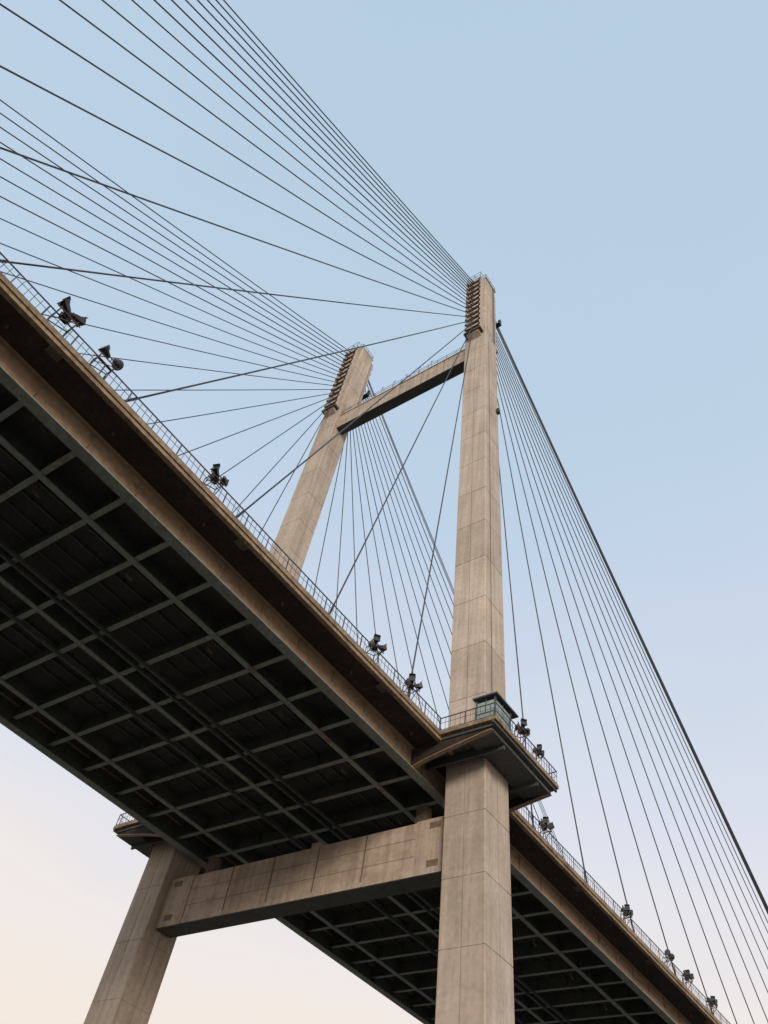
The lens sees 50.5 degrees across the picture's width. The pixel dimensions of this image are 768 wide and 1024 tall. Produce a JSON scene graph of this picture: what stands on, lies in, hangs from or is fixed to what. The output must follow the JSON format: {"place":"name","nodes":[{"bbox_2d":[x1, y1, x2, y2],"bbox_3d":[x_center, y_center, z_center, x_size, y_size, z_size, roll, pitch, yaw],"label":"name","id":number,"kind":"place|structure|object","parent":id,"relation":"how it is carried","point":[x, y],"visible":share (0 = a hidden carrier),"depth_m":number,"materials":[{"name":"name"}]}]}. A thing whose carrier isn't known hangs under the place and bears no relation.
{"place":"outdoors","nodes":[
{"label":"outdoors","id":0,"kind":"place"},
{"bbox_2d":[0,0,767,1023],"label":"sky","id":1,"kind":"structure","parent":0,"point":[603,164],"materials":[{"name":"blue"}]},
{"label":"ground","id":2,"kind":"structure","parent":0,"visible":0},
{"bbox_2d":[0,0,767,1023],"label":"cable stayed bridge","id":3,"kind":"structure","parent":2,"relation":"on","point":[200,686],"depth_m":64.73,"materials":[{"name":"concrete"}]},
{"bbox_2d":[47,296,87,336],"bbox_3d":[-17.497,-10.554,44.632,1.370,2.337,1.763,-24,-58,27],"label":"floodlight","id":4,"kind":"object","parent":3,"relation":"attached to","point":[67,315],"visible":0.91,"depth_m":44.65,"materials":[{"name":"metal"}]},
{"bbox_2d":[89,345,123,378],"bbox_3d":[-15.701,-8.356,45.924,1.188,1.956,1.653,-24,-58,27],"label":"floodlight","id":5,"kind":"object","parent":3,"relation":"attached to","point":[117,364],"visible":0.96,"depth_m":46.01,"materials":[{"name":"metal"}]},
{"bbox_2d":[203,463,228,493],"bbox_3d":[-10.446,-1.901,50.460,1.233,2.017,1.559,-24,-58,27],"label":"floodlight","id":6,"kind":"object","parent":3,"relation":"attached to","point":[224,480],"visible":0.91,"depth_m":50.48,"materials":[{"name":"metal"}]},
{"bbox_2d":[365,634,386,660],"bbox_3d":[-0.646,9.905,58.621,1.339,2.017,1.522,-24,-58,27],"label":"floodlight","id":7,"kind":"object","parent":3,"relation":"attached to","point":[375,640],"visible":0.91,"depth_m":58.70,"materials":[{"name":"metal"}]},
{"bbox_2d":[402,673,422,699],"bbox_3d":[2.068,13.134,60.847,1.310,2.017,1.655,-24,-58,27],"label":"floodlight","id":8,"kind":"object","parent":3,"relation":"attached to","point":[410,680],"visible":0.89,"depth_m":60.90,"materials":[{"name":"metal"}]},
{"bbox_2d":[472,691,518,730],"bbox_3d":[8.518,15.978,62.285,2.150,2.505,3.400,-24,-58,27],"label":"watch booth","id":9,"kind":"object","parent":3,"relation":"on","point":[497,697],"visible":0.54,"depth_m":62.17,"materials":[{"name":"metal"}]},
{"bbox_2d":[514,718,529,743],"bbox_3d":[10.579,16.913,62.509,1.148,1.968,1.462,-7,-52,15],"label":"floodlight","id":10,"kind":"object","parent":3,"relation":"attached to","point":[525,731],"visible":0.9,"depth_m":62.61,"materials":[{"name":"metal"}]},
{"bbox_2d":[532,744,544,761],"bbox_3d":[12.055,19.055,63.707,0.949,1.599,1.257,-14,-54,20],"label":"floodlight","id":11,"kind":"object","parent":3,"relation":"attached to","point":[540,751],"visible":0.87,"depth_m":63.72,"materials":[{"name":"metal"}]},
{"bbox_2d":[538,817,554,839],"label":"floodlight","id":12,"kind":"object","parent":3,"relation":"attached to","point":[544,822],"visible":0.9,"depth_m":70.97,"materials":[{"name":"metal"}]},
{"bbox_2d":[620,904,632,922],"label":"floodlight","id":13,"kind":"object","parent":3,"relation":"attached to","point":[626,909],"visible":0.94,"depth_m":78.81,"materials":[{"name":"metal"}]},
{"bbox_2d":[662,949,674,967],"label":"floodlight","id":14,"kind":"object","parent":3,"relation":"attached to","point":[671,956],"visible":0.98,"depth_m":83.48,"materials":[{"name":"metal"}]},
{"bbox_2d":[682,969,693,986],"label":"floodlight","id":15,"kind":"object","parent":3,"relation":"attached to","point":[688,974],"visible":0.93,"depth_m":86.03,"materials":[{"name":"metal"}]},
{"bbox_2d":[706,996,717,1012],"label":"floodlight","id":16,"kind":"object","parent":3,"relation":"attached to","point":[712,1000],"visible":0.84,"depth_m":89.30,"materials":[{"name":"metal"}]}
]}

